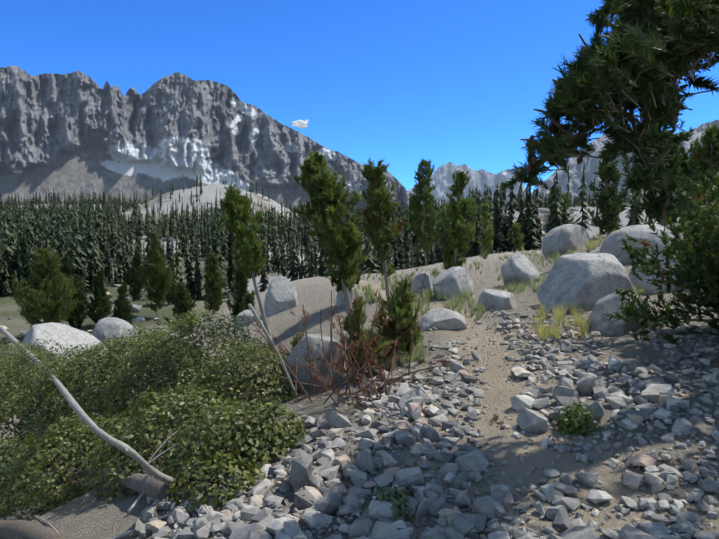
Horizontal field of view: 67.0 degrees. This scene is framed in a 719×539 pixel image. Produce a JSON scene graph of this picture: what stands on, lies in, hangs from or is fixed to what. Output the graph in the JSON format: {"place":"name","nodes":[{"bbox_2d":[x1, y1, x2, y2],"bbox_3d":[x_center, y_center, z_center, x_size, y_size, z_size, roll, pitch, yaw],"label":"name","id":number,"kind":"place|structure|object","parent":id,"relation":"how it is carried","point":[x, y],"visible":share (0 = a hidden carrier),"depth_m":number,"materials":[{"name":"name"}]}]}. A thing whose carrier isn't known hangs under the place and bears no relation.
{"place":"outdoors","nodes":[
{"label":"outdoors","id":0,"kind":"place"},
{"bbox_2d":[0,66,420,210],"bbox_3d":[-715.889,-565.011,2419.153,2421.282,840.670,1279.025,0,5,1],"label":"mountain","id":1,"kind":"structure","parent":0,"point":[78,132],"depth_m":2494.68,"materials":[{"name":"grey stone"}]},
{"bbox_2d":[292,120,308,127],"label":"cloud","id":2,"kind":"structure","parent":0,"point":[300,123],"depth_m":8594.84,"materials":[{"name":"white"}]},
{"bbox_2d":[0,183,718,538],"bbox_3d":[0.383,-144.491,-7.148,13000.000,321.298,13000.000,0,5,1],"label":"ground","id":3,"kind":"structure","parent":0,"point":[88,515],"depth_m":5.51,"materials":[{"name":"beige sand"}]},
{"bbox_2d":[2,238,33,290],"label":"pine","id":4,"kind":"object","parent":3,"relation":"on","point":[14,266],"visible":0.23,"depth_m":101.48,"materials":[{"name":"green plant"}]},
{"bbox_2d":[8,247,82,326],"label":"pine","id":5,"kind":"object","parent":3,"relation":"on","point":[43,287],"visible":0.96,"depth_m":62.80,"materials":[{"name":"green plant"}]},
{"bbox_2d":[16,322,107,368],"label":"boulder","id":6,"kind":"object","parent":3,"relation":"on","point":[63,334],"visible":0.44,"depth_m":53.20,"materials":[{"name":"stone"}]},
{"bbox_2d":[58,255,75,292],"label":"pine","id":7,"kind":"object","parent":3,"relation":"on","point":[66,267],"visible":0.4,"depth_m":89.34,"materials":[{"name":"green plant"}]},
{"bbox_2d":[65,275,90,328],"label":"pine","id":8,"kind":"object","parent":3,"relation":"on","point":[79,313],"visible":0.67,"depth_m":68.50,"materials":[{"name":"green plant"}]},
{"bbox_2d":[0,445,177,538],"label":"fallen log","id":9,"kind":"object","parent":3,"relation":"on","point":[148,485],"visible":0.42,"depth_m":4.29,"materials":[{"name":"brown wood"}]},
{"bbox_2d":[85,269,112,323],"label":"pine","id":10,"kind":"object","parent":3,"relation":"on","point":[101,301],"visible":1,"depth_m":70.11,"materials":[{"name":"green plant"}]},
{"bbox_2d":[91,317,136,351],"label":"boulder","id":11,"kind":"object","parent":3,"relation":"on","point":[106,328],"visible":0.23,"depth_m":58.74,"materials":[{"name":"stone"}]},
{"bbox_2d":[111,281,133,325],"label":"pine","id":12,"kind":"object","parent":3,"relation":"on","point":[122,311],"visible":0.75,"depth_m":65.76,"materials":[{"name":"green plant"}]},
{"bbox_2d":[124,251,145,300],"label":"pine","id":13,"kind":"object","parent":3,"relation":"on","point":[133,275],"visible":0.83,"depth_m":89.07,"materials":[{"name":"green plant"}]},
{"bbox_2d":[0,304,294,538],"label":"dead branches","id":14,"kind":"object","parent":3,"relation":"on","point":[151,470],"visible":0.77,"depth_m":3.70,"materials":[{"name":"grey wood"}]},
{"bbox_2d":[0,307,309,520],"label":"shrubs","id":15,"kind":"object","parent":3,"relation":"on","point":[125,380],"visible":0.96,"depth_m":6.16,"materials":[{"name":"green plant"}]},
{"bbox_2d":[138,231,173,314],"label":"pine","id":16,"kind":"object","parent":3,"relation":"on","point":[155,275],"visible":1,"depth_m":76.57,"materials":[{"name":"green plant"}]},
{"bbox_2d":[165,261,177,304],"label":"pine","id":17,"kind":"object","parent":3,"relation":"on","point":[171,291],"visible":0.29,"depth_m":85.03,"materials":[{"name":"green plant"}]},
{"bbox_2d":[163,282,197,336],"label":"pine","id":18,"kind":"object","parent":3,"relation":"on","point":[183,301],"visible":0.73,"depth_m":16.93,"materials":[{"name":"green plant"}]},
{"bbox_2d":[203,252,227,312],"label":"pine","id":19,"kind":"object","parent":3,"relation":"on","point":[214,283],"visible":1,"depth_m":29.06,"materials":[{"name":"green plant"}]},
{"bbox_2d":[224,246,238,290],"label":"pine","id":20,"kind":"object","parent":3,"relation":"on","point":[229,269],"visible":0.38,"depth_m":98.48,"materials":[{"name":"green plant"}]},
{"bbox_2d":[224,263,255,317],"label":"pine","id":21,"kind":"object","parent":3,"relation":"on","point":[244,298],"visible":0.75,"depth_m":14.87,"materials":[{"name":"green plant"}]},
{"bbox_2d":[234,310,259,326],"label":"boulder","id":22,"kind":"object","parent":3,"relation":"on","point":[249,315],"visible":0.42,"depth_m":12.44,"materials":[{"name":"stone"}]},
{"bbox_2d":[215,183,281,374],"bbox_3d":[-1.547,0.241,7.534,0.826,2.884,0.634,-4,6,-41],"label":"pine","id":23,"kind":"object","parent":3,"relation":"on","point":[235,205],"visible":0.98,"depth_m":7.35,"materials":[{"name":"green plant"}]},
{"bbox_2d":[264,275,297,316],"bbox_3d":[-1.859,0.683,12.858,0.796,1.091,0.608,-4,6,-43],"label":"boulder","id":24,"kind":"object","parent":3,"relation":"on","point":[281,295],"visible":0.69,"depth_m":12.68,"materials":[{"name":"stone"}]},
{"bbox_2d":[281,332,314,358],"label":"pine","id":25,"kind":"object","parent":3,"relation":"on","point":[296,339],"visible":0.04,"depth_m":6.83,"materials":[{"name":"green plant"}]},
{"bbox_2d":[282,334,344,390],"bbox_3d":[-0.620,1.203,6.702,0.662,0.875,0.686,-3,5,-32],"label":"boulder","id":26,"kind":"object","parent":3,"relation":"on","point":[316,345],"visible":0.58,"depth_m":6.45,"materials":[{"name":"stone"}]},
{"bbox_2d":[292,149,369,330],"bbox_3d":[-0.454,-0.307,8.441,1.208,3.078,0.952,0,5,1],"label":"pine","id":27,"kind":"object","parent":3,"relation":"on","point":[328,195],"visible":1,"depth_m":8.25,"materials":[{"name":"green plant"}]},
{"bbox_2d":[336,289,352,305],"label":"boulder","id":28,"kind":"object","parent":3,"relation":"on","point":[340,300],"visible":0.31,"depth_m":10.82,"materials":[{"name":"stone"}]},
{"bbox_2d":[0,165,705,299],"bbox_3d":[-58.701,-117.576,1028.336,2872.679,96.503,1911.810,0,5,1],"label":"valley forest","id":29,"kind":"object","parent":3,"relation":"on","point":[81,235],"visible":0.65,"depth_m":122.00,"materials":[{"name":"green plant"}]},
{"bbox_2d":[0,186,718,538],"bbox_3d":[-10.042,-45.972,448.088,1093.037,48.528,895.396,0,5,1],"label":"talus rocks","id":30,"kind":"object","parent":3,"relation":"on","point":[374,520],"visible":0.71,"depth_m":3.73,"materials":[{"name":"grey stone"}]},
{"bbox_2d":[338,295,390,376],"bbox_3d":[0.059,0.870,6.417,0.680,1.153,0.798,0,5,1],"label":"pine","id":31,"kind":"object","parent":3,"relation":"on","point":[358,319],"visible":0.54,"depth_m":6.38,"materials":[{"name":"green plant"}]},
{"bbox_2d":[241,271,509,424],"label":"rust dead branches","id":32,"kind":"object","parent":3,"relation":"on","point":[371,357],"visible":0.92,"depth_m":5.48,"materials":[{"name":"brown wood"}]},
{"bbox_2d":[354,157,406,298],"bbox_3d":[0.415,-0.718,10.997,1.174,3.084,0.802,0,5,1],"label":"pine","id":33,"kind":"object","parent":3,"relation":"on","point":[377,196],"visible":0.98,"depth_m":10.83,"materials":[{"name":"green plant"}]},
{"bbox_2d":[368,275,423,359],"bbox_3d":[0.460,0.698,6.839,0.743,1.288,0.807,0,5,1],"label":"pine","id":34,"kind":"object","parent":3,"relation":"on","point":[400,299],"visible":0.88,"depth_m":6.77,"materials":[{"name":"green plant"}]},
{"bbox_2d":[398,386,427,410],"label":"rock","id":35,"kind":"object","parent":3,"relation":"on","point":[420,391],"visible":0.4,"depth_m":4.99,"materials":[{"name":"stone"}]},
{"bbox_2d":[411,271,432,293],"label":"boulder","id":36,"kind":"object","parent":3,"relation":"on","point":[417,281],"visible":0.56,"depth_m":11.60,"materials":[{"name":"stone"}]},
{"bbox_2d":[406,157,440,265],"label":"pine","id":37,"kind":"object","parent":3,"relation":"on","point":[425,170],"visible":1,"depth_m":28.15,"materials":[{"name":"green plant"}]},
{"bbox_2d":[417,308,466,331],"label":"boulder","id":38,"kind":"object","parent":3,"relation":"on","point":[443,319],"visible":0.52,"depth_m":7.99,"materials":[{"name":"stone"}]},
{"bbox_2d":[433,266,473,298],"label":"boulder","id":39,"kind":"object","parent":3,"relation":"on","point":[449,282],"visible":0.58,"depth_m":10.76,"materials":[{"name":"stone"}]},
{"bbox_2d":[435,169,477,268],"bbox_3d":[2.983,-1.421,16.875,1.469,3.367,1.466,0,5,1],"label":"pine","id":40,"kind":"object","parent":3,"relation":"on","point":[458,212],"visible":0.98,"depth_m":16.73,"materials":[{"name":"green plant"}]},
{"bbox_2d":[355,355,600,520],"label":"small green plants","id":41,"kind":"object","parent":3,"relation":"on","point":[576,421],"visible":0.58,"depth_m":3.99,"materials":[{"name":"green plant"}]},
{"bbox_2d":[476,202,493,258],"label":"pine","id":42,"kind":"object","parent":3,"relation":"on","point":[487,219],"visible":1,"depth_m":25.10,"materials":[{"name":"green plant"}]},
{"bbox_2d":[478,289,515,310],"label":"boulder","id":43,"kind":"object","parent":3,"relation":"on","point":[497,300],"visible":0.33,"depth_m":9.20,"materials":[{"name":"stone"}]},
{"bbox_2d":[507,221,524,253],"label":"pine","id":44,"kind":"object","parent":3,"relation":"on","point":[517,237],"visible":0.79,"depth_m":22.67,"materials":[{"name":"green plant"}]},
{"bbox_2d":[352,225,680,375],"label":"grass tufts","id":45,"kind":"object","parent":3,"relation":"on","point":[543,333],"visible":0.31,"depth_m":9.74,"materials":[{"name":"green plant"}]},
{"bbox_2d":[501,251,539,285],"bbox_3d":[3.550,0.063,11.923,0.708,0.929,0.770,4,6,38],"label":"boulder","id":46,"kind":"object","parent":3,"relation":"on","point":[516,265],"visible":0.62,"depth_m":11.72,"materials":[{"name":"stone"}]},
{"bbox_2d":[540,184,580,228],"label":"pine","id":47,"kind":"object","parent":3,"relation":"on","point":[567,206],"visible":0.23,"depth_m":125.95,"materials":[{"name":"green plant"}]},
{"bbox_2d":[541,224,589,258],"bbox_3d":[6.163,-0.805,16.341,1.565,1.120,1.029,-3,6,-36],"label":"boulder","id":48,"kind":"object","parent":3,"relation":"on","point":[563,239],"visible":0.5,"depth_m":15.89,"materials":[{"name":"stone"}]},
{"bbox_2d":[536,253,636,312],"bbox_3d":[3.662,0.273,8.898,1.339,1.068,1.486,0,5,1],"label":"boulder","id":49,"kind":"object","parent":3,"relation":"on","point":[585,281],"visible":0.79,"depth_m":8.39,"materials":[{"name":"stone"}]},
{"bbox_2d":[589,247,601,252],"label":"boulder","id":50,"kind":"object","parent":3,"relation":"on","point":[597,250],"visible":0.12,"depth_m":12.12,"materials":[{"name":"stone"}]},
{"bbox_2d":[496,0,718,201],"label":"old pine","id":51,"kind":"object","parent":3,"relation":"on","point":[646,54],"visible":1,"depth_m":3.52,"materials":[{"name":"green plant"}]},
{"bbox_2d":[587,149,634,235],"bbox_3d":[7.795,-2.393,17.037,1.346,2.960,1.328,-4,6,-44],"label":"pine","id":52,"kind":"object","parent":3,"relation":"on","point":[608,211],"visible":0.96,"depth_m":16.90,"materials":[{"name":"green plant"}]},
{"bbox_2d":[587,291,648,336],"bbox_3d":[3.335,0.612,7.040,0.668,0.676,0.838,4,6,37],"label":"boulder","id":53,"kind":"object","parent":3,"relation":"on","point":[603,306],"visible":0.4,"depth_m":6.87,"materials":[{"name":"stone"}]},
{"bbox_2d":[600,224,683,262],"bbox_3d":[6.297,-0.533,11.810,1.907,0.926,1.528,0,5,1],"label":"boulder","id":54,"kind":"object","parent":3,"relation":"on","point":[612,242],"visible":0.35,"depth_m":11.46,"materials":[{"name":"stone"}]},
{"bbox_2d":[622,86,700,225],"bbox_3d":[7.861,-2.855,14.159,2.234,4.379,2.128,0,5,1],"label":"pine","id":55,"kind":"object","parent":3,"relation":"on","point":[659,207],"visible":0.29,"depth_m":13.79,"materials":[{"name":"green plant"}]},
{"bbox_2d":[605,166,718,344],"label":"young pine","id":56,"kind":"object","parent":3,"relation":"on","point":[700,231],"visible":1,"depth_m":5.61,"materials":[{"name":"green plant"}]},
{"bbox_2d":[629,254,698,292],"bbox_3d":[5.240,0.112,9.181,1.099,0.830,1.057,-1,5,-14],"label":"boulder","id":57,"kind":"object","parent":3,"relation":"on","point":[650,288],"visible":0.08,"depth_m":9.01,"materials":[{"name":"stone"}]},
{"bbox_2d":[670,123,718,220],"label":"pine","id":58,"kind":"object","parent":3,"relation":"on","point":[706,155],"visible":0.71,"depth_m":12.32,"materials":[{"name":"green plant"}]},
{"bbox_2d":[0,0,718,192],"label":"sky","id":59,"kind":"structure","parent":0,"point":[399,83],"materials":[{"name":"blue"}]},
{"bbox_2d":[408,162,525,205],"bbox_3d":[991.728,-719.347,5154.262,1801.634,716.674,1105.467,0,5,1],"label":"mountain","id":60,"kind":"structure","parent":0,"point":[441,176],"depth_m":5445.12,"materials":[{"name":"grey stone"}]},
{"bbox_2d":[524,120,718,204],"bbox_3d":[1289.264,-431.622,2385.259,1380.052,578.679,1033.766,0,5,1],"label":"mountain","id":61,"kind":"structure","parent":0,"point":[576,170],"depth_m":2610.98,"materials":[{"name":"grey stone"}]}
]}

